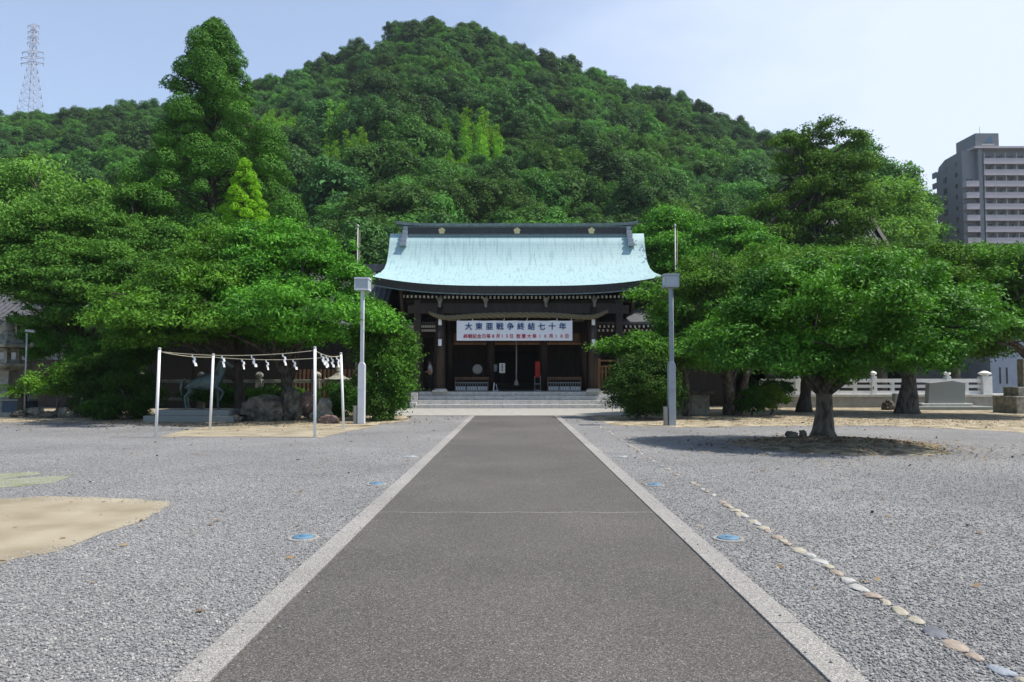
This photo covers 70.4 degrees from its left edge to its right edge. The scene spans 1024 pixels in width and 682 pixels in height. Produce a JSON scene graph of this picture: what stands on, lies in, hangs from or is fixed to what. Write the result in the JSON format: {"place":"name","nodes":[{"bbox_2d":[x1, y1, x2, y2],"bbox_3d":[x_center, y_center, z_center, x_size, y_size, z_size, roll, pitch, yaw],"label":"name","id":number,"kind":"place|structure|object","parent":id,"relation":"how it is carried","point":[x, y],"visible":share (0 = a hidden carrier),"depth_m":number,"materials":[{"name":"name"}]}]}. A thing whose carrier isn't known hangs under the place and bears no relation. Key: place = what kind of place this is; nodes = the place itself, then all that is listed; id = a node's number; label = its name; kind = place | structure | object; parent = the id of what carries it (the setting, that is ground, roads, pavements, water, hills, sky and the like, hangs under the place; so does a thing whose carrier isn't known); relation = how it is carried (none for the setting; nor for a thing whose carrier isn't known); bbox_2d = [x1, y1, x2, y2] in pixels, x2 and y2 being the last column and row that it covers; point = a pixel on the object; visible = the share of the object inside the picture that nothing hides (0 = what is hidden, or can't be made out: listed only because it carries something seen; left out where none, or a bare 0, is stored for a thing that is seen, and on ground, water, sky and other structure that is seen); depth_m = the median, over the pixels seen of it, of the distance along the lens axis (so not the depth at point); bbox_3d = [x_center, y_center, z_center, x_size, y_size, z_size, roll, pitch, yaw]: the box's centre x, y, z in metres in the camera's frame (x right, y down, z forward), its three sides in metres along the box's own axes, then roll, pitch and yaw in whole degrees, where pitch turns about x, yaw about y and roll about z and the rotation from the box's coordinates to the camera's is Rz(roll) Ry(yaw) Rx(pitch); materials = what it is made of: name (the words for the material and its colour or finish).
{"place":"outdoors","nodes":[
{"label":"outdoors","id":0,"kind":"place"},
{"bbox_2d":[159,426,371,437],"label":"sand floor","id":1,"kind":"structure","parent":0,"point":[275,431],"depth_m":21.18,"materials":[{"name":"beige sand"}]},
{"bbox_2d":[0,415,1023,681],"bbox_3d":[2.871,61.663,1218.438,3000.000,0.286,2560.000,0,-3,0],"label":"ground","id":2,"kind":"structure","parent":0,"point":[414,435],"depth_m":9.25,"materials":[{"name":"grey gravel"}]},
{"bbox_2d":[0,282,88,406],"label":"plaster house","id":3,"kind":"structure","parent":2,"relation":"on","point":[46,400],"depth_m":38.56,"materials":[{"name":"paint"}]},
{"bbox_2d":[0,149,117,247],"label":"broadleaf tree","id":4,"kind":"object","parent":2,"relation":"on","point":[39,182],"visible":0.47,"depth_m":48.88,"materials":[{"name":"green plant"}]},
{"bbox_2d":[0,496,169,563],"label":"sand patch","id":5,"kind":"object","parent":2,"relation":"on","point":[37,529],"visible":1,"depth_m":8.12,"materials":[{"name":"beige sand"}]},
{"bbox_2d":[87,180,198,272],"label":"pine tree","id":6,"kind":"object","parent":2,"relation":"on","point":[124,200],"visible":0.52,"depth_m":40.69,"materials":[{"name":"green plant"}]},
{"bbox_2d":[143,409,241,421],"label":"statue plinth","id":7,"kind":"structure","parent":2,"relation":"on","point":[188,415],"depth_m":25.88,"materials":[{"name":"stone"}]},
{"bbox_2d":[179,357,233,408],"bbox_3d":[-11.104,1.493,26.388,1.915,1.923,0.584,0,-3,-4],"label":"horse statue","id":8,"kind":"object","parent":7,"relation":"on","point":[202,382],"visible":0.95,"depth_m":26.23,"materials":[{"name":"green metal"}]},
{"bbox_2d":[98,16,308,275],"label":"cedar tree","id":9,"kind":"object","parent":2,"relation":"on","point":[208,72],"visible":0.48,"depth_m":45.77,"materials":[{"name":"green plant"}]},
{"bbox_2d":[0,407,410,426],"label":"earth","id":10,"kind":"structure","parent":2,"relation":"on","point":[398,418],"depth_m":25.95,"materials":[{"name":"brown soil"}]},
{"bbox_2d":[0,320,34,411],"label":"stone lantern","id":11,"kind":"object","parent":10,"relation":"on","point":[9,368],"visible":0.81,"depth_m":30.79,"materials":[{"name":"stone"}]},
{"bbox_2d":[4,323,100,407],"bbox_3d":[-19.969,1.137,32.144,3.835,4.408,3.996,-2,-3,30],"label":"garden shrub","id":12,"kind":"object","parent":10,"relation":"on","point":[42,348],"visible":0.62,"depth_m":31.20,"materials":[{"name":"green plant"}]},
{"bbox_2d":[12,358,95,417],"bbox_3d":[-18.035,1.916,28.495,2.475,2.499,2.354,0,-3,0],"label":"garden shrub","id":13,"kind":"object","parent":10,"relation":"on","point":[48,383],"visible":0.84,"depth_m":28.14,"materials":[{"name":"green plant"}]},
{"bbox_2d":[0,199,165,410],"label":"pine tree","id":14,"kind":"object","parent":10,"relation":"on","point":[50,263],"visible":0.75,"depth_m":30.34,"materials":[{"name":"green plant"}]},
{"bbox_2d":[58,351,127,417],"bbox_3d":[-16.607,1.782,28.935,2.506,2.811,2.697,-2,-3,32],"label":"garden shrub","id":15,"kind":"object","parent":10,"relation":"on","point":[91,365],"visible":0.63,"depth_m":28.33,"materials":[{"name":"green plant"}]},
{"bbox_2d":[77,395,123,419],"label":"garden shrub","id":16,"kind":"object","parent":10,"relation":"on","point":[91,407],"visible":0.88,"depth_m":26.52,"materials":[{"name":"green plant"}]},
{"bbox_2d":[95,367,173,419],"bbox_3d":[-14.580,2.054,27.657,2.684,2.144,2.604,-3,-4,42],"label":"garden shrub","id":17,"kind":"object","parent":10,"relation":"on","point":[141,403],"visible":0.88,"depth_m":27.39,"materials":[{"name":"green plant"}]},
{"bbox_2d":[100,336,168,374],"bbox_3d":[-15.147,1.218,28.925,2.603,3.930,2.394,2,-4,-39],"label":"garden shrub","id":18,"kind":"object","parent":10,"relation":"on","point":[131,358],"visible":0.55,"depth_m":28.59,"materials":[{"name":"green plant"}]},
{"bbox_2d":[67,220,284,408],"bbox_3d":[-12.018,-0.888,26.985,7.472,7.995,8.992,1,-3,-20],"label":"cherry tree","id":19,"kind":"object","parent":10,"relation":"on","point":[143,313],"visible":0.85,"depth_m":25.69,"materials":[{"name":"green plant"}]},
{"bbox_2d":[175,382,253,408],"bbox_3d":[-12.180,2.449,29.961,3.519,1.582,2.928,0,-3,0],"label":"garden shrub","id":20,"kind":"object","parent":10,"relation":"on","point":[203,396],"visible":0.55,"depth_m":29.29,"materials":[{"name":"green plant"}]},
{"bbox_2d":[236,394,283,420],"bbox_3d":[-9.165,2.634,26.549,1.867,1.369,1.146,0,-3,0],"label":"garden rock","id":21,"kind":"object","parent":10,"relation":"on","point":[265,407],"visible":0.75,"depth_m":26.16,"materials":[{"name":"grey stone"}]},
{"bbox_2d":[283,389,302,420],"bbox_3d":[-8.070,2.517,26.747,0.696,1.492,0.721,0,-3,0],"label":"garden rock","id":22,"kind":"object","parent":10,"relation":"on","point":[293,409],"visible":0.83,"depth_m":26.52,"materials":[{"name":"grey stone"}]},
{"bbox_2d":[190,213,414,399],"bbox_3d":[-8.270,-1.022,27.155,7.143,8.305,9.450,2,-3,-36],"label":"cherry tree","id":23,"kind":"object","parent":10,"relation":"on","point":[286,301],"visible":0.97,"depth_m":26.69,"materials":[{"name":"green plant"}]},
{"bbox_2d":[316,379,357,416],"bbox_3d":[-6.958,2.345,29.475,2.584,1.749,2.694,0,-3,0],"label":"garden shrub","id":24,"kind":"object","parent":10,"relation":"on","point":[332,390],"visible":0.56,"depth_m":28.90,"materials":[{"name":"green plant"}]},
{"bbox_2d":[353,277,370,423],"bbox_3d":[-5.146,0.353,24.880,0.510,5.050,0.480,0,-3,0],"label":"street lamp","id":25,"kind":"object","parent":10,"relation":"on","point":[362,285],"visible":0.92,"depth_m":24.76,"materials":[{"name":"grey metal"}]},
{"bbox_2d":[352,384,390,421],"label":"garden shrub","id":26,"kind":"object","parent":10,"relation":"on","point":[376,400],"visible":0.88,"depth_m":26.01,"materials":[{"name":"green plant"}]},
{"bbox_2d":[344,295,429,419],"bbox_3d":[-4.817,0.648,27.281,3.336,4.912,3.031,0,-3,0],"label":"evergreen tree","id":27,"kind":"object","parent":10,"relation":"on","point":[389,360],"visible":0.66,"depth_m":26.82,"materials":[{"name":"green plant"}]},
{"bbox_2d":[80,372,377,408],"bbox_3d":[-11.957,2.236,30.755,12.665,1.870,0.338,0,-3,0],"label":"stone fence","id":28,"kind":"object","parent":2,"relation":"on","point":[259,381],"visible":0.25,"depth_m":30.70,"materials":[{"name":"stone"}]},
{"bbox_2d":[59,264,400,407],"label":"wooden hall","id":29,"kind":"structure","parent":2,"relation":"on","point":[175,367],"depth_m":37.21,"materials":[{"name":"wood"}]},
{"bbox_2d":[207,157,271,301],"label":"conifer tree","id":30,"kind":"object","parent":2,"relation":"on","point":[244,203],"visible":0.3,"depth_m":40.17,"materials":[{"name":"green plant"}]},
{"bbox_2d":[170,415,474,681],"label":"path kerb","id":31,"kind":"structure","parent":2,"relation":"on","point":[217,657],"depth_m":5.29,"materials":[{"name":"concrete"}]},
{"bbox_2d":[4,31,796,186],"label":"broadleaf tree","id":32,"kind":"object","parent":2,"relation":"on","point":[470,54],"depth_m":182.75,"materials":[{"name":"green plant"}]},
{"bbox_2d":[0,20,832,374],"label":"broadleaf tree","id":33,"kind":"object","parent":2,"relation":"on","point":[714,166],"depth_m":162.44,"materials":[{"name":"green plant"}]},
{"bbox_2d":[0,21,833,167],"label":"oak tree","id":34,"kind":"object","parent":2,"relation":"on","point":[643,143],"depth_m":173.17,"materials":[{"name":"green plant"}]},
{"bbox_2d":[0,15,837,181],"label":"broadleaf tree","id":35,"kind":"object","parent":2,"relation":"on","point":[543,122],"depth_m":183.68,"materials":[{"name":"green plant"}]},
{"bbox_2d":[0,26,855,309],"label":"evergreen tree","id":36,"kind":"object","parent":2,"relation":"on","point":[456,96],"visible":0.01,"depth_m":153.92,"materials":[{"name":"green plant"}]},
{"bbox_2d":[0,413,1023,611],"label":"fallen leaves","id":37,"kind":"object","parent":2,"relation":"on","point":[866,439],"visible":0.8,"depth_m":17.23,"materials":[{"name":"brown plant"}]},
{"bbox_2d":[395,408,636,414],"bbox_3d":[0.229,3.237,33.330,12.100,0.001,6.900,0,-3,0],"label":"paved apron","id":38,"kind":"object","parent":2,"relation":"on","point":[513,411],"visible":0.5,"depth_m":33.27,"materials":[{"name":"concrete"}]},
{"bbox_2d":[372,221,682,408],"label":"shrine hall","id":39,"kind":"structure","parent":2,"relation":"on","point":[473,268],"depth_m":40.69,"materials":[{"name":"green metal"}]},
{"bbox_2d":[428,309,607,319],"bbox_3d":[0.329,-1.351,37.443,9.289,0.560,0.326,0,-3,0],"label":"sacred straw rope","id":40,"kind":"object","parent":39,"relation":"attached to","point":[518,315],"visible":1,"depth_m":37.34,"materials":[{"name":"brown fabric"}]},
{"bbox_2d":[447,318,571,340],"bbox_3d":[0.175,-0.609,37.363,7.049,1.182,0.169,0,-3,0],"label":"banner","id":41,"kind":"object","parent":40,"relation":"hanging from","point":[514,330],"visible":1,"depth_m":37.30,"materials":[{"name":"fabric"}]},
{"bbox_2d":[657,292,735,405],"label":"side pavilion","id":42,"kind":"structure","parent":2,"relation":"on","point":[701,380],"depth_m":39.91,"materials":[{"name":"brown wood"}]},
{"bbox_2d":[631,202,791,301],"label":"maple tree","id":43,"kind":"object","parent":2,"relation":"on","point":[700,237],"visible":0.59,"depth_m":43.19,"materials":[{"name":"green plant"}]},
{"bbox_2d":[554,415,869,681],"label":"path kerb","id":44,"kind":"structure","parent":2,"relation":"on","point":[799,637],"depth_m":5.29,"materials":[{"name":"concrete"}]},
{"bbox_2d":[588,405,1023,432],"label":"earth","id":45,"kind":"structure","parent":2,"relation":"on","point":[871,413],"depth_m":27.17,"materials":[{"name":"beige soil"}]},
{"bbox_2d":[598,348,689,419],"bbox_3d":[4.998,1.715,27.295,3.208,2.822,3.154,-1,-3,26],"label":"round shrub","id":46,"kind":"object","parent":45,"relation":"on","point":[647,397],"visible":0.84,"depth_m":26.72,"materials":[{"name":"green plant"}]},
{"bbox_2d":[582,280,712,415],"bbox_3d":[5.718,0.354,28.594,6.056,5.646,4.166,0,-3,0],"label":"cherry tree","id":47,"kind":"object","parent":45,"relation":"on","point":[657,342],"visible":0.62,"depth_m":28.66,"materials":[{"name":"green plant"}]},
{"bbox_2d":[661,274,679,425],"bbox_3d":[5.265,0.310,24.011,0.510,5.050,0.480,0,-3,0],"label":"street lamp","id":48,"kind":"object","parent":45,"relation":"on","point":[670,282],"visible":0.95,"depth_m":23.89,"materials":[{"name":"grey metal"}]},
{"bbox_2d":[677,390,715,414],"bbox_3d":[7.718,2.618,30.890,1.700,1.020,0.960,0,-3,0],"label":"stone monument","id":49,"kind":"object","parent":45,"relation":"on","point":[700,401],"visible":0.66,"depth_m":30.58,"materials":[{"name":"stone"}]},
{"bbox_2d":[639,244,836,414],"bbox_3d":[9.813,-0.384,30.713,9.393,7.574,7.183,2,-4,-37],"label":"cherry tree","id":50,"kind":"object","parent":45,"relation":"on","point":[704,278],"visible":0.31,"depth_m":29.25,"materials":[{"name":"green plant"}]},
{"bbox_2d":[730,384,768,415],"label":"clipped bush","id":51,"kind":"object","parent":45,"relation":"on","point":[753,398],"visible":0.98,"depth_m":29.59,"materials":[{"name":"green plant"}]},
{"bbox_2d":[756,383,795,414],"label":"clipped bush","id":52,"kind":"object","parent":45,"relation":"on","point":[775,394],"visible":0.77,"depth_m":30.08,"materials":[{"name":"green plant"}]},
{"bbox_2d":[759,245,848,411],"bbox_3d":[13.450,-0.534,33.242,6.964,7.950,6.476,0,-3,0],"label":"cherry tree","id":53,"kind":"object","parent":45,"relation":"on","point":[804,403],"visible":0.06,"depth_m":33.02,"materials":[{"name":"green plant"}]},
{"bbox_2d":[733,240,874,383],"bbox_3d":[16.767,-0.975,41.018,11.294,9.558,7.940,0,-3,0],"label":"maple tree","id":54,"kind":"object","parent":45,"relation":"on","point":[756,245],"visible":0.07,"depth_m":39.84,"materials":[{"name":"green plant"}]},
{"bbox_2d":[823,238,1023,413],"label":"cherry tree","id":55,"kind":"object","parent":45,"relation":"on","point":[907,402],"visible":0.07,"depth_m":29.89,"materials":[{"name":"green plant"}]},
{"bbox_2d":[919,380,992,409],"bbox_3d":[21.417,2.686,35.811,3.800,1.470,1.900,0,-3,0],"label":"stone monument","id":56,"kind":"object","parent":45,"relation":"on","point":[945,395],"visible":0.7,"depth_m":35.71,"materials":[{"name":"stone"}]},
{"bbox_2d":[941,241,1023,358],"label":"cherry tree","id":57,"kind":"object","parent":45,"relation":"on","point":[1009,261],"visible":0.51,"depth_m":28.36,"materials":[{"name":"green plant"}]},
{"bbox_2d":[992,359,1023,413],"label":"stone pedestal","id":58,"kind":"object","parent":45,"relation":"on","point":[1010,400],"visible":0.84,"depth_m":32.25,"materials":[{"name":"stone"}]},
{"bbox_2d":[729,114,898,251],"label":"pine tree","id":59,"kind":"object","parent":2,"relation":"on","point":[810,208],"visible":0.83,"depth_m":46.05,"materials":[{"name":"green plant"}]},
{"bbox_2d":[725,436,952,454],"bbox_3d":[7.683,2.354,16.969,5.164,0.192,4.619,0,-3,0],"label":"earth mound","id":60,"kind":"object","parent":2,"relation":"on","point":[883,449],"visible":0.74,"depth_m":15.86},
{"bbox_2d":[673,246,1023,435],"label":"cherry tree","id":61,"kind":"object","parent":60,"relation":"on","point":[908,304],"visible":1,"depth_m":15.93,"materials":[{"name":"green plant"}]},
{"bbox_2d":[803,129,904,194],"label":"broadleaf tree","id":62,"kind":"object","parent":2,"relation":"on","point":[887,168],"visible":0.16,"depth_m":87.02,"materials":[{"name":"green plant"}]},
{"bbox_2d":[765,397,992,407],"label":"retaining wall","id":63,"kind":"structure","parent":2,"relation":"on","point":[857,402],"depth_m":37.79,"materials":[{"name":"stone"}]},
{"bbox_2d":[786,394,1002,396],"bbox_3d":[36.557,2.877,38.559,47.067,0.130,1.720,0,-3,0],"label":"wall coping","id":64,"kind":"object","parent":63,"relation":"on","point":[890,395],"depth_m":37.74,"materials":[{"name":"stone"}]},
{"bbox_2d":[759,371,992,393],"bbox_3d":[19.043,2.175,38.044,12.111,1.222,0.620,0,-3,0],"label":"stone balustrade","id":65,"kind":"object","parent":64,"relation":"on","point":[984,383],"visible":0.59,"depth_m":37.93,"materials":[{"name":"white stone"}]},
{"bbox_2d":[822,170,944,244],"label":"camphor tree","id":66,"kind":"object","parent":2,"relation":"on","point":[914,222],"visible":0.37,"depth_m":60.14,"materials":[{"name":"green plant"}]},
{"bbox_2d":[877,159,956,242],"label":"broadleaf tree","id":67,"kind":"object","parent":2,"relation":"on","point":[912,172],"visible":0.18,"depth_m":87.31,"materials":[{"name":"green plant"}]},
{"bbox_2d":[916,333,1023,393],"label":"blue grey building","id":68,"kind":"structure","parent":2,"relation":"on","point":[1003,373],"depth_m":41.94,"materials":[{"name":"tile"}]},
{"bbox_2d":[932,127,1023,280],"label":"apartment tower","id":69,"kind":"structure","parent":2,"relation":"on","point":[979,177],"depth_m":187.90,"materials":[{"name":"grey concrete"}]},
{"bbox_2d":[0,0,1023,223],"label":"sky","id":70,"kind":"structure","parent":0,"point":[924,76],"materials":[{"name":"blue"}]},
{"bbox_2d":[212,416,827,681],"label":"path","id":71,"kind":"structure","parent":0,"point":[515,587],"depth_m":5.31,"materials":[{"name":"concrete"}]},
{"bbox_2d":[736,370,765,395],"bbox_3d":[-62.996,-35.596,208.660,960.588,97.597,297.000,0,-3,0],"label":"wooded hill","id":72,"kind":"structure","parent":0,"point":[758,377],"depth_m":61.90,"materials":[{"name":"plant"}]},
{"bbox_2d":[16,24,43,112],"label":"power pylon","id":73,"kind":"object","parent":72,"relation":"on","point":[32,56],"visible":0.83,"depth_m":337.38,"materials":[{"name":"metal"}]},
{"bbox_2d":[250,144,317,199],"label":"evergreen tree","id":74,"kind":"object","parent":72,"relation":"on","point":[299,171],"visible":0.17,"depth_m":93.18,"materials":[{"name":"green plant"}]},
{"bbox_2d":[307,200,348,228],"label":"broadleaf tree","id":75,"kind":"object","parent":72,"relation":"on","point":[333,211],"visible":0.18,"depth_m":82.44,"materials":[{"name":"green plant"}]},
{"bbox_2d":[295,153,371,223],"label":"evergreen tree","id":76,"kind":"object","parent":72,"relation":"on","point":[330,181],"visible":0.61,"depth_m":87.48,"materials":[{"name":"green plant"}]},
{"bbox_2d":[319,202,398,244],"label":"broadleaf tree","id":77,"kind":"object","parent":72,"relation":"on","point":[364,211],"visible":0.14,"depth_m":73.56,"materials":[{"name":"green plant"}]},
{"bbox_2d":[328,215,396,263],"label":"evergreen tree","id":78,"kind":"object","parent":72,"relation":"on","point":[370,233],"visible":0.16,"depth_m":61.95,"materials":[{"name":"green plant"}]},
{"bbox_2d":[358,238,389,263],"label":"evergreen tree","id":79,"kind":"object","parent":72,"relation":"on","point":[380,256],"visible":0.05,"depth_m":59.58,"materials":[{"name":"green plant"}]},
{"bbox_2d":[343,137,423,186],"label":"broadleaf tree","id":80,"kind":"object","parent":72,"relation":"on","point":[400,157],"visible":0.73,"depth_m":93.06,"materials":[{"name":"green plant"}]},
{"bbox_2d":[359,97,424,144],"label":"evergreen tree","id":81,"kind":"object","parent":72,"relation":"on","point":[390,113],"visible":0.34,"depth_m":110.07,"materials":[{"name":"green plant"}]},
{"bbox_2d":[335,179,451,222],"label":"broadleaf tree","id":82,"kind":"object","parent":72,"relation":"on","point":[402,196],"visible":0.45,"depth_m":76.96,"materials":[{"name":"green plant"}]},
{"bbox_2d":[7,21,803,393],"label":"oak tree","id":83,"kind":"object","parent":72,"relation":"on","point":[121,157],"depth_m":164.62,"materials":[{"name":"green plant"}]},
{"bbox_2d":[377,111,454,162],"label":"broadleaf tree","id":84,"kind":"object","parent":72,"relation":"on","point":[417,132],"visible":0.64,"depth_m":102.92,"materials":[{"name":"green plant"}]},
{"bbox_2d":[389,190,471,222],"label":"broadleaf tree","id":85,"kind":"object","parent":72,"relation":"on","point":[444,204],"visible":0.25,"depth_m":79.04,"materials":[{"name":"green plant"}]},
{"bbox_2d":[0,18,878,197],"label":"evergreen tree","id":86,"kind":"object","parent":72,"relation":"on","point":[498,107],"depth_m":151.66,"materials":[{"name":"green plant"}]},
{"bbox_2d":[404,156,476,183],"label":"broadleaf tree","id":87,"kind":"object","parent":72,"relation":"on","point":[435,162],"visible":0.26,"depth_m":92.16,"materials":[{"name":"green plant"}]},
{"bbox_2d":[419,176,485,221],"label":"broadleaf tree","id":88,"kind":"object","parent":72,"relation":"on","point":[462,198],"visible":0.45,"depth_m":83.75,"materials":[{"name":"green plant"}]},
{"bbox_2d":[458,106,500,152],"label":"bamboo clump","id":89,"kind":"object","parent":72,"relation":"on","point":[491,137],"visible":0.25,"depth_m":114.77,"materials":[{"name":"green plant"}]},
{"bbox_2d":[458,123,505,166],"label":"bamboo clump","id":90,"kind":"object","parent":72,"relation":"on","point":[480,146],"visible":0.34,"depth_m":108.77,"materials":[{"name":"green plant"}]},
{"bbox_2d":[457,169,526,214],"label":"broadleaf tree","id":91,"kind":"object","parent":72,"relation":"on","point":[498,189],"visible":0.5,"depth_m":86.95,"materials":[{"name":"green plant"}]},
{"bbox_2d":[474,153,520,181],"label":"evergreen tree","id":92,"kind":"object","parent":72,"relation":"on","point":[506,164],"visible":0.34,"depth_m":95.62,"materials":[{"name":"green plant"}]},
{"bbox_2d":[482,192,547,222],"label":"broadleaf tree","id":93,"kind":"object","parent":72,"relation":"on","point":[515,202],"visible":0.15,"depth_m":82.59,"materials":[{"name":"green plant"}]},
{"bbox_2d":[493,200,566,222],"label":"broadleaf tree","id":94,"kind":"object","parent":72,"relation":"on","point":[526,214],"visible":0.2,"depth_m":77.33,"materials":[{"name":"green plant"}]},
{"bbox_2d":[519,166,573,214],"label":"broadleaf tree","id":95,"kind":"object","parent":72,"relation":"on","point":[533,182],"visible":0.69,"depth_m":92.66,"materials":[{"name":"green plant"}]},
{"bbox_2d":[518,140,589,176],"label":"oak tree","id":96,"kind":"object","parent":72,"relation":"on","point":[560,161],"visible":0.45,"depth_m":104.42,"materials":[{"name":"green plant"}]},
{"bbox_2d":[536,165,611,218],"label":"broadleaf tree","id":97,"kind":"object","parent":72,"relation":"on","point":[580,186],"visible":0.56,"depth_m":96.11,"materials":[{"name":"green plant"}]},
{"bbox_2d":[576,140,635,196],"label":"evergreen tree","id":98,"kind":"object","parent":72,"relation":"on","point":[598,159],"visible":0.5,"depth_m":103.99,"materials":[{"name":"green plant"}]},
{"bbox_2d":[604,166,677,226],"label":"evergreen tree","id":99,"kind":"object","parent":72,"relation":"on","point":[626,189],"visible":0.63,"depth_m":88.29,"materials":[{"name":"green plant"}]},
{"bbox_2d":[614,189,703,227],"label":"oak tree","id":100,"kind":"object","parent":72,"relation":"on","point":[674,202],"visible":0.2,"depth_m":87.21,"materials":[{"name":"green plant"}]},
{"bbox_2d":[645,170,691,202],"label":"evergreen tree","id":101,"kind":"object","parent":72,"relation":"on","point":[674,184],"visible":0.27,"depth_m":97.18,"materials":[{"name":"green plant"}]},
{"bbox_2d":[713,177,768,205],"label":"broadleaf tree","id":102,"kind":"object","parent":72,"relation":"on","point":[750,190],"visible":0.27,"depth_m":104.06,"materials":[{"name":"green plant"}]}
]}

